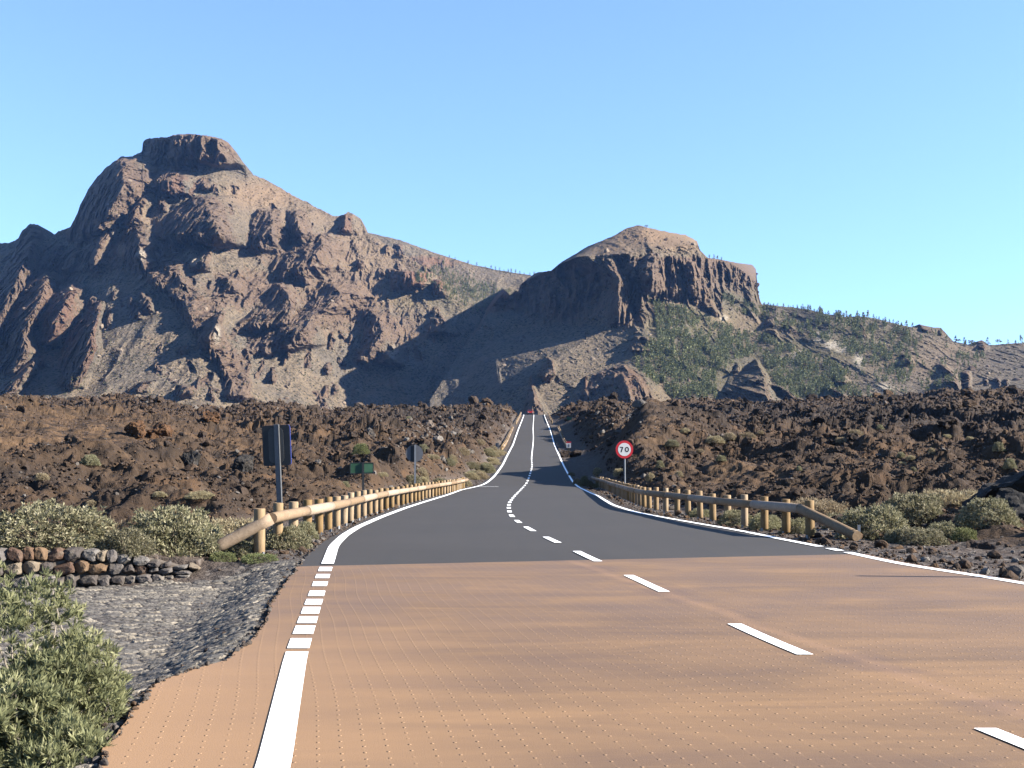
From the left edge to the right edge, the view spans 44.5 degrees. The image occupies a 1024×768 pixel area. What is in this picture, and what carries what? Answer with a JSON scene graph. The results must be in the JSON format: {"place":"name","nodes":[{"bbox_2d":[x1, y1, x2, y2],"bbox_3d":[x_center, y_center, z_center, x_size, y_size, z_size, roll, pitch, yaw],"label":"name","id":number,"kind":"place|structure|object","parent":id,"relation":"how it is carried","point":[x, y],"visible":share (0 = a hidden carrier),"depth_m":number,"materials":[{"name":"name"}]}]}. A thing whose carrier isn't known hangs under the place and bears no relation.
{"place":"outdoors","nodes":[
{"label":"outdoors","id":0,"kind":"place"},
{"bbox_2d":[0,134,484,409],"bbox_3d":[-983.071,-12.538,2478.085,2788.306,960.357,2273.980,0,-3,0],"label":"mountain","id":1,"kind":"structure","parent":0,"point":[141,259],"depth_m":2069.56,"materials":[{"name":"stone"}]},
{"bbox_2d":[0,149,1022,410],"bbox_3d":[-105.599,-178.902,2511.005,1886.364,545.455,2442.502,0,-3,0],"label":"mountain scrub","id":2,"kind":"object","parent":1,"relation":"on","point":[404,335],"visible":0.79,"depth_m":1879.29,"materials":[{"name":"plant"}]},
{"bbox_2d":[0,150,1023,412],"bbox_3d":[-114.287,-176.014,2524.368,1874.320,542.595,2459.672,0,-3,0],"label":"mountain boulders","id":3,"kind":"object","parent":1,"relation":"on","point":[282,330],"visible":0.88,"depth_m":1895.67,"materials":[{"name":"stone"}]},
{"bbox_2d":[368,233,531,310],"bbox_3d":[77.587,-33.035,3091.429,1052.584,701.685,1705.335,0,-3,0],"label":"ridge","id":4,"kind":"structure","parent":0,"point":[428,259],"depth_m":3002.26,"materials":[{"name":"stone"}]},
{"bbox_2d":[0,386,1023,764],"bbox_3d":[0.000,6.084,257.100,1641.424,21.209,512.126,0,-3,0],"label":"lava field","id":5,"kind":"structure","parent":0,"point":[578,466],"depth_m":90.81,"materials":[{"name":"stone"}]},
{"bbox_2d":[0,520,45,537],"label":"straw shrub","id":6,"kind":"object","parent":5,"relation":"on","point":[30,534],"visible":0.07,"depth_m":22.71,"materials":[{"name":"green plant"}]},
{"bbox_2d":[33,472,49,480],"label":"straw shrub","id":7,"kind":"object","parent":5,"relation":"on","point":[38,475],"visible":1,"depth_m":42.88,"materials":[{"name":"beige plant"}]},
{"bbox_2d":[0,498,116,549],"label":"sage shrub","id":8,"kind":"object","parent":5,"relation":"on","point":[63,514],"visible":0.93,"depth_m":21.00,"materials":[{"name":"green plant"}]},
{"bbox_2d":[0,559,134,767],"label":"leafy bush","id":9,"kind":"object","parent":5,"relation":"on","point":[50,694],"visible":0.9,"depth_m":8.47,"materials":[{"name":"green plant"}]},
{"bbox_2d":[79,454,100,465],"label":"sage shrub","id":10,"kind":"object","parent":5,"relation":"on","point":[84,460],"visible":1,"depth_m":47.12,"materials":[{"name":"green plant"}]},
{"bbox_2d":[84,499,96,505],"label":"straw shrub","id":11,"kind":"object","parent":5,"relation":"on","point":[89,503],"visible":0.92,"depth_m":37.71,"materials":[{"name":"beige plant"}]},
{"bbox_2d":[55,514,127,545],"bbox_3d":[-7.480,2.624,22.390,1.598,0.656,1.514,-2,-4,33],"label":"straw shrub","id":12,"kind":"object","parent":5,"relation":"on","point":[120,525],"visible":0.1,"depth_m":22.25,"materials":[{"name":"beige plant"}]},
{"bbox_2d":[0,546,200,589],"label":"stone wall","id":13,"kind":"structure","parent":5,"relation":"on","point":[81,566],"depth_m":20.53,"materials":[{"name":"stone"}]},
{"bbox_2d":[98,525,156,556],"bbox_3d":[-6.587,2.662,21.187,1.101,0.548,0.903,-1,-3,24],"label":"sage shrub","id":14,"kind":"object","parent":5,"relation":"on","point":[120,540],"visible":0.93,"depth_m":21.00,"materials":[{"name":"green plant"}]},
{"bbox_2d":[124,420,145,438],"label":"lava crag","id":15,"kind":"structure","parent":5,"relation":"on","point":[136,429],"depth_m":118.90,"materials":[{"name":"stone"}]},
{"bbox_2d":[0,559,300,767],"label":"cobbled gutter","id":16,"kind":"object","parent":5,"relation":"on","point":[232,609],"visible":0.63,"depth_m":15.84,"materials":[{"name":"stone"}]},
{"bbox_2d":[146,422,172,438],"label":"lava crag","id":17,"kind":"structure","parent":5,"relation":"on","point":[158,429],"depth_m":120.37,"materials":[{"name":"stone"}]},
{"bbox_2d":[152,491,167,496],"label":"straw shrub","id":18,"kind":"object","parent":5,"relation":"on","point":[159,494],"visible":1,"depth_m":37.45,"materials":[{"name":"beige plant"}]},
{"bbox_2d":[146,525,176,551],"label":"sage shrub","id":19,"kind":"object","parent":5,"relation":"on","point":[158,536],"visible":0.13,"depth_m":22.46,"materials":[{"name":"green plant"}]},
{"bbox_2d":[115,502,225,557],"bbox_3d":[-6.182,2.626,22.453,2.133,1.029,1.853,1,-3,-18],"label":"sage shrub","id":20,"kind":"object","parent":5,"relation":"on","point":[165,518],"visible":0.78,"depth_m":22.12,"materials":[{"name":"green plant"}]},
{"bbox_2d":[180,449,200,465],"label":"lava crag","id":21,"kind":"structure","parent":5,"relation":"on","point":[190,456],"depth_m":64.46,"materials":[{"name":"stone"}]},
{"bbox_2d":[185,490,214,499],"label":"straw shrub","id":22,"kind":"object","parent":5,"relation":"on","point":[204,496],"visible":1,"depth_m":37.12,"materials":[{"name":"beige plant"}]},
{"bbox_2d":[176,522,227,554],"bbox_3d":[-5.819,2.872,23.250,1.367,0.695,1.315,2,-3,-30],"label":"sage shrub","id":23,"kind":"object","parent":5,"relation":"on","point":[220,535],"visible":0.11,"depth_m":23.05,"materials":[{"name":"green plant"}]},
{"bbox_2d":[202,411,219,423],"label":"lava crag","id":24,"kind":"structure","parent":5,"relation":"on","point":[208,416],"depth_m":152.42,"materials":[{"name":"stone"}]},
{"bbox_2d":[208,551,237,561],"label":"green shrub","id":25,"kind":"object","parent":5,"relation":"on","point":[230,555],"visible":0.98,"depth_m":22.07,"materials":[{"name":"green plant"}]},
{"bbox_2d":[208,515,266,541],"bbox_3d":[-6.000,3.140,26.826,1.713,0.635,1.715,-2,-4,37],"label":"straw shrub","id":26,"kind":"object","parent":5,"relation":"on","point":[231,526],"visible":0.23,"depth_m":26.57,"materials":[{"name":"beige plant"}]},
{"bbox_2d":[226,540,254,558],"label":"sage shrub","id":27,"kind":"object","parent":5,"relation":"on","point":[245,547],"visible":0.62,"depth_m":22.70,"materials":[{"name":"green plant"}]},
{"bbox_2d":[231,454,253,471],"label":"lava crag","id":28,"kind":"structure","parent":5,"relation":"on","point":[243,463],"depth_m":57.29,"materials":[{"name":"stone"}]},
{"bbox_2d":[240,553,278,563],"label":"green shrub","id":29,"kind":"object","parent":5,"relation":"on","point":[248,559],"visible":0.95,"depth_m":21.83,"materials":[{"name":"green plant"}]},
{"bbox_2d":[262,424,291,525],"bbox_3d":[-5.221,2.347,27.898,0.635,2.896,0.135,-3,-3,4],"label":"blue sign","id":30,"kind":"object","parent":5,"relation":"on","point":[276,440],"visible":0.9,"depth_m":27.96,"materials":[{"name":"metal"}]},
{"bbox_2d":[265,524,312,549],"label":"sage shrub","id":31,"kind":"object","parent":5,"relation":"on","point":[293,532],"visible":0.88,"depth_m":24.51,"materials":[{"name":"green plant"}]},
{"bbox_2d":[299,519,318,539],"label":"sage shrub","id":32,"kind":"object","parent":5,"relation":"on","point":[306,527],"visible":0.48,"depth_m":27.48,"materials":[{"name":"green plant"}]},
{"bbox_2d":[352,443,369,454],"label":"green shrub","id":33,"kind":"object","parent":5,"relation":"on","point":[364,448],"visible":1,"depth_m":85.76,"materials":[{"name":"green plant"}]},
{"bbox_2d":[350,462,373,489],"bbox_3d":[-5.393,3.832,44.829,0.845,2.035,0.077,0,-3,-6],"label":"green sign","id":34,"kind":"object","parent":5,"relation":"on","point":[362,468],"visible":0.93,"depth_m":44.88,"materials":[{"name":"metal"}]},
{"bbox_2d":[378,472,388,476],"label":"straw shrub","id":35,"kind":"object","parent":5,"relation":"on","point":[385,474],"visible":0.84,"depth_m":66.75,"materials":[{"name":"beige plant"}]},
{"bbox_2d":[406,445,422,482],"bbox_3d":[-5.028,4.699,64.316,0.900,3.141,0.105,0,-3,-5],"label":"round sign","id":36,"kind":"object","parent":5,"relation":"on","point":[414,453],"visible":0.97,"depth_m":64.37,"materials":[{"name":"metal"}]},
{"bbox_2d":[405,474,423,484],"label":"sage shrub","id":37,"kind":"object","parent":5,"relation":"on","point":[411,478],"visible":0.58,"depth_m":81.52,"materials":[{"name":"green plant"}]},
{"bbox_2d":[416,467,429,477],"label":"straw shrub","id":38,"kind":"object","parent":5,"relation":"on","point":[420,470],"visible":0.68,"depth_m":91.58,"materials":[{"name":"beige plant"}]},
{"bbox_2d":[419,444,428,451],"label":"sage shrub","id":39,"kind":"object","parent":5,"relation":"on","point":[424,447],"visible":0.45,"depth_m":103.97,"materials":[{"name":"green plant"}]},
{"bbox_2d":[427,454,440,458],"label":"straw shrub","id":40,"kind":"object","parent":5,"relation":"on","point":[434,456],"visible":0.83,"depth_m":100.68,"materials":[{"name":"beige plant"}]},
{"bbox_2d":[446,457,455,465],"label":"sage shrub","id":41,"kind":"object","parent":5,"relation":"on","point":[448,460],"visible":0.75,"depth_m":108.87,"materials":[{"name":"green plant"}]},
{"bbox_2d":[458,447,470,455],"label":"straw shrub","id":42,"kind":"object","parent":5,"relation":"on","point":[464,451],"visible":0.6,"depth_m":124.49,"materials":[{"name":"beige plant"}]},
{"bbox_2d":[465,480,472,486],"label":"straw shrub","id":43,"kind":"object","parent":5,"relation":"on","point":[469,482],"visible":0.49,"depth_m":99.52,"materials":[{"name":"beige plant"}]},
{"bbox_2d":[463,472,479,479],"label":"straw shrub","id":44,"kind":"object","parent":5,"relation":"on","point":[472,475],"visible":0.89,"depth_m":110.84,"materials":[{"name":"beige plant"}]},
{"bbox_2d":[466,462,479,468],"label":"sage shrub","id":45,"kind":"object","parent":5,"relation":"on","point":[472,465],"visible":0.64,"depth_m":118.51,"materials":[{"name":"green plant"}]},
{"bbox_2d":[476,472,490,479],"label":"straw shrub","id":46,"kind":"object","parent":5,"relation":"on","point":[482,475],"visible":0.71,"depth_m":112.12,"materials":[{"name":"beige plant"}]},
{"bbox_2d":[478,462,495,471],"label":"sage shrub","id":47,"kind":"object","parent":5,"relation":"on","point":[485,465],"visible":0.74,"depth_m":123.16,"materials":[{"name":"green plant"}]},
{"bbox_2d":[482,466,495,472],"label":"sage shrub","id":48,"kind":"object","parent":5,"relation":"on","point":[489,470],"visible":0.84,"depth_m":122.73,"materials":[{"name":"green plant"}]},
{"bbox_2d":[484,448,495,456],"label":"sage shrub","id":49,"kind":"object","parent":5,"relation":"on","point":[493,453],"visible":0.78,"depth_m":148.67,"materials":[{"name":"green plant"}]},
{"bbox_2d":[501,427,513,449],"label":"wooden guardrail","id":50,"kind":"object","parent":5,"relation":"on","point":[504,443],"visible":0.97,"depth_m":205.14,"materials":[{"name":"brown wood"}]},
{"bbox_2d":[0,385,1023,530],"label":"lava blocks","id":51,"kind":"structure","parent":5,"relation":"on","point":[46,401],"depth_m":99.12,"materials":[{"name":"stone"}]},
{"bbox_2d":[10,454,1023,677],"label":"verge gravel","id":52,"kind":"structure","parent":5,"relation":"on","point":[1015,572],"depth_m":24.23,"materials":[{"name":"gravel"}]},
{"bbox_2d":[199,477,468,555],"bbox_3d":[-4.136,5.095,58.467,1.350,1.937,72.364,0,-3,1],"label":"wooden guardrail","id":53,"kind":"object","parent":52,"relation":"on","point":[351,506],"visible":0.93,"depth_m":32.20,"materials":[{"name":"brown wood"}]},
{"bbox_2d":[79,501,1019,767],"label":"edge grit","id":54,"kind":"object","parent":5,"relation":"on","point":[147,695],"visible":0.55,"depth_m":11.23,"materials":[{"name":"gravel"}]},
{"bbox_2d":[557,425,569,450],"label":"wooden guardrail","id":55,"kind":"object","parent":5,"relation":"on","point":[562,436],"visible":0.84,"depth_m":216.37,"materials":[{"name":"brown wood"}]},
{"bbox_2d":[560,450,571,456],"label":"lava crag","id":56,"kind":"structure","parent":5,"relation":"on","point":[563,453],"depth_m":156.81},
{"bbox_2d":[571,450,580,456],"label":"lava crag","id":57,"kind":"structure","parent":5,"relation":"on","point":[576,453],"depth_m":156.72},
{"bbox_2d":[579,476,588,485],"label":"sage shrub","id":58,"kind":"object","parent":5,"relation":"on","point":[584,479],"visible":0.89,"depth_m":100.47,"materials":[{"name":"green plant"}]},
{"bbox_2d":[593,467,601,475],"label":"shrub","id":59,"kind":"object","parent":5,"relation":"on","point":[596,470],"visible":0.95,"depth_m":109.69,"materials":[{"name":"green plant"}]},
{"bbox_2d":[608,392,617,399],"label":"lava crag","id":60,"kind":"structure","parent":5,"relation":"on","point":[613,395],"depth_m":331.90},
{"bbox_2d":[613,468,622,476],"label":"straw shrub","id":61,"kind":"object","parent":5,"relation":"on","point":[616,472],"visible":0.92,"depth_m":94.32,"materials":[{"name":"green plant"}]},
{"bbox_2d":[616,441,632,499],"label":"speed limit sign","id":62,"kind":"object","parent":5,"relation":"on","point":[624,449],"visible":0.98,"depth_m":65.90,"materials":[{"name":"metal"}]},
{"bbox_2d":[645,472,654,481],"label":"straw shrub","id":63,"kind":"object","parent":5,"relation":"on","point":[649,476],"visible":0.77,"depth_m":72.08,"materials":[{"name":"beige plant"}]},
{"bbox_2d":[655,460,664,467],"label":"sage shrub","id":64,"kind":"object","parent":5,"relation":"on","point":[659,462],"visible":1,"depth_m":73.78,"materials":[{"name":"green plant"}]},
{"bbox_2d":[664,439,679,446],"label":"sage shrub","id":65,"kind":"object","parent":5,"relation":"on","point":[673,443],"visible":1,"depth_m":101.79,"materials":[{"name":"green plant"}]},
{"bbox_2d":[680,427,689,432],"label":"straw shrub","id":66,"kind":"object","parent":5,"relation":"on","point":[684,430],"visible":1,"depth_m":105.98,"materials":[{"name":"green plant"}]},
{"bbox_2d":[688,508,708,517],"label":"sage shrub","id":67,"kind":"object","parent":5,"relation":"on","point":[705,513],"visible":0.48,"depth_m":41.61,"materials":[{"name":"green plant"}]},
{"bbox_2d":[705,435,725,443],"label":"straw shrub","id":68,"kind":"object","parent":5,"relation":"on","point":[719,439],"visible":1,"depth_m":104.32,"materials":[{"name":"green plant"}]},
{"bbox_2d":[715,455,726,461],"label":"sage shrub","id":69,"kind":"object","parent":5,"relation":"on","point":[720,458],"visible":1,"depth_m":73.99,"materials":[{"name":"green plant"}]},
{"bbox_2d":[591,475,861,540],"bbox_3d":[6.052,5.417,63.427,2.090,1.828,74.146,0,-3,0],"label":"wooden guardrail","id":70,"kind":"object","parent":5,"relation":"on","point":[637,494],"visible":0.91,"depth_m":35.06,"materials":[{"name":"brown wood"}]},
{"bbox_2d":[723,432,736,439],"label":"straw shrub","id":71,"kind":"object","parent":5,"relation":"on","point":[730,436],"visible":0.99,"depth_m":105.19,"materials":[{"name":"beige plant"}]},
{"bbox_2d":[715,509,752,526],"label":"sage shrub","id":72,"kind":"object","parent":5,"relation":"on","point":[733,514],"visible":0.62,"depth_m":35.60,"materials":[{"name":"green plant"}]},
{"bbox_2d":[740,432,755,437],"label":"straw shrub","id":73,"kind":"object","parent":5,"relation":"on","point":[750,435],"visible":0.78,"depth_m":116.35,"materials":[{"name":"beige plant"}]},
{"bbox_2d":[746,512,781,530],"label":"sage shrub","id":74,"kind":"object","parent":5,"relation":"on","point":[774,521],"visible":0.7,"depth_m":33.15,"materials":[{"name":"green plant"}]},
{"bbox_2d":[783,450,795,456],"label":"lava crag","id":75,"kind":"structure","parent":5,"relation":"on","point":[787,453],"depth_m":85.01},
{"bbox_2d":[778,517,815,533],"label":"sage shrub","id":76,"kind":"object","parent":5,"relation":"on","point":[797,523],"visible":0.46,"depth_m":30.62,"materials":[{"name":"green plant"}]},
{"bbox_2d":[777,496,849,518],"bbox_3d":[9.963,4.058,40.875,2.685,0.824,3.050,1,-3,-16],"label":"straw shrub","id":77,"kind":"object","parent":5,"relation":"on","point":[833,506],"visible":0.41,"depth_m":40.36,"materials":[{"name":"beige plant"}]},
{"bbox_2d":[813,415,826,423],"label":"lava crag","id":78,"kind":"structure","parent":5,"relation":"on","point":[820,419],"depth_m":144.92,"materials":[{"name":"stone"}]},
{"bbox_2d":[831,514,849,532],"bbox_3d":[8.470,3.581,31.892,0.740,0.557,0.392,0,-3,-6],"label":"boulder","id":79,"kind":"object","parent":5,"relation":"on","point":[834,517],"visible":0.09,"depth_m":31.75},
{"bbox_2d":[836,446,844,452],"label":"lava crag","id":80,"kind":"structure","parent":5,"relation":"on","point":[839,449],"depth_m":88.10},
{"bbox_2d":[835,437,846,442],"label":"straw shrub","id":81,"kind":"object","parent":5,"relation":"on","point":[838,440],"visible":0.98,"depth_m":116.56,"materials":[{"name":"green plant"}]},
{"bbox_2d":[819,512,868,529],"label":"sage shrub","id":82,"kind":"object","parent":5,"relation":"on","point":[830,516],"visible":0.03,"depth_m":33.01,"materials":[{"name":"green plant"}]},
{"bbox_2d":[849,429,863,434],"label":"straw shrub","id":83,"kind":"object","parent":5,"relation":"on","point":[858,432],"visible":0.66,"depth_m":121.50,"materials":[{"name":"beige plant"}]},
{"bbox_2d":[834,502,910,539],"bbox_3d":[8.243,3.166,28.442,1.927,0.996,1.998,3,-4,-45],"label":"sage shrub","id":84,"kind":"object","parent":5,"relation":"on","point":[873,515],"visible":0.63,"depth_m":28.00,"materials":[{"name":"green plant"}]},
{"bbox_2d":[884,528,907,543],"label":"sage shrub","id":85,"kind":"object","parent":5,"relation":"on","point":[889,532],"visible":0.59,"depth_m":26.35,"materials":[{"name":"green plant"}]},
{"bbox_2d":[896,452,905,457],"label":"sage shrub","id":86,"kind":"object","parent":5,"relation":"on","point":[899,455],"visible":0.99,"depth_m":84.67,"materials":[{"name":"green plant"}]},
{"bbox_2d":[880,491,946,525],"bbox_3d":[9.750,3.017,30.323,1.727,0.870,1.774,1,-3,-16],"label":"sage shrub","id":87,"kind":"object","parent":5,"relation":"on","point":[917,501],"visible":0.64,"depth_m":30.02,"materials":[{"name":"green plant"}]},
{"bbox_2d":[887,525,954,545],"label":"sage shrub","id":88,"kind":"object","parent":5,"relation":"on","point":[938,537],"visible":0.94,"depth_m":25.98,"materials":[{"name":"green plant"}]},
{"bbox_2d":[927,520,960,540],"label":"sage shrub","id":89,"kind":"object","parent":5,"relation":"on","point":[945,528],"visible":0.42,"depth_m":27.33,"materials":[{"name":"green plant"}]},
{"bbox_2d":[937,415,958,428],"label":"lava crag","id":90,"kind":"structure","parent":5,"relation":"on","point":[945,421],"depth_m":123.25,"materials":[{"name":"stone"}]},
{"bbox_2d":[921,488,977,507],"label":"straw shrub","id":91,"kind":"object","parent":5,"relation":"on","point":[961,496],"visible":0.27,"depth_m":35.57,"materials":[{"name":"beige plant"}]},
{"bbox_2d":[950,526,977,541],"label":"green shrub","id":92,"kind":"object","parent":5,"relation":"on","point":[963,536],"visible":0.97,"depth_m":26.56,"materials":[{"name":"green plant"}]},
{"bbox_2d":[966,539,995,549],"bbox_3d":[9.289,3.373,24.785,0.552,0.579,0.550,2,-3,-28],"label":"boulder","id":93,"kind":"object","parent":5,"relation":"on","point":[972,543],"visible":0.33,"depth_m":24.75,"materials":[{"name":"stone"}]},
{"bbox_2d":[953,495,1023,528],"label":"sage shrub","id":94,"kind":"object","parent":5,"relation":"on","point":[1004,514],"visible":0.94,"depth_m":27.57,"materials":[{"name":"green plant"}]},
{"bbox_2d":[959,470,1023,509],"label":"lava outcrop","id":95,"kind":"object","parent":5,"relation":"on","point":[1014,480],"visible":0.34,"depth_m":31.01,"materials":[{"name":"stone"}]},
{"bbox_2d":[992,441,1005,451],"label":"sage shrub","id":96,"kind":"object","parent":5,"relation":"on","point":[996,446],"visible":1,"depth_m":79.35,"materials":[{"name":"green plant"}]},
{"bbox_2d":[987,488,1023,520],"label":"lava outcrop","id":97,"kind":"object","parent":5,"relation":"on","point":[1014,498],"visible":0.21,"depth_m":29.27,"materials":[{"name":"stone"}]},
{"bbox_2d":[1001,458,1017,468],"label":"sage shrub","id":98,"kind":"object","parent":5,"relation":"on","point":[1010,463],"visible":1,"depth_m":56.72,"materials":[{"name":"green plant"}]},
{"bbox_2d":[0,0,1023,344],"label":"sky","id":99,"kind":"structure","parent":0,"point":[861,156],"materials":[{"name":"blue"}]},
{"bbox_2d":[101,554,1023,767],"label":"stamped paving road","id":100,"kind":"structure","parent":0,"point":[608,663],"depth_m":10.14,"materials":[{"name":"concrete"}]},
{"bbox_2d":[300,415,861,565],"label":"asphalt road","id":101,"kind":"structure","parent":0,"point":[474,524],"depth_m":31.66,"materials":[{"name":"asphalt"}]},
{"bbox_2d":[255,415,523,767],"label":"edge line","id":102,"kind":"object","parent":101,"relation":"on","point":[277,746],"visible":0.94,"depth_m":9.49,"materials":[{"name":"paint"}]},
{"bbox_2d":[507,418,1023,747],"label":"line","id":103,"kind":"object","parent":101,"relation":"on","point":[1007,737],"visible":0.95,"depth_m":11.99,"materials":[{"name":"paint"}]},
{"bbox_2d":[544,415,1023,583],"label":"edge line","id":104,"kind":"object","parent":101,"relation":"on","point":[858,554],"visible":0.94,"depth_m":25.16,"materials":[{"name":"paint"}]},
{"bbox_2d":[430,225,1023,415],"bbox_3d":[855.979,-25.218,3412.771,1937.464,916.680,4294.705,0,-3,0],"label":"mountain","id":105,"kind":"structure","parent":0,"point":[476,369],"depth_m":1853.81,"materials":[{"name":"stone"}]},
{"bbox_2d":[414,256,984,398],"bbox_3d":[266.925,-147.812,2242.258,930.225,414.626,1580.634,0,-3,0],"label":"pine forest","id":106,"kind":"object","parent":105,"relation":"on","point":[789,380],"visible":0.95,"depth_m":1786.43,"materials":[{"name":"plant"}]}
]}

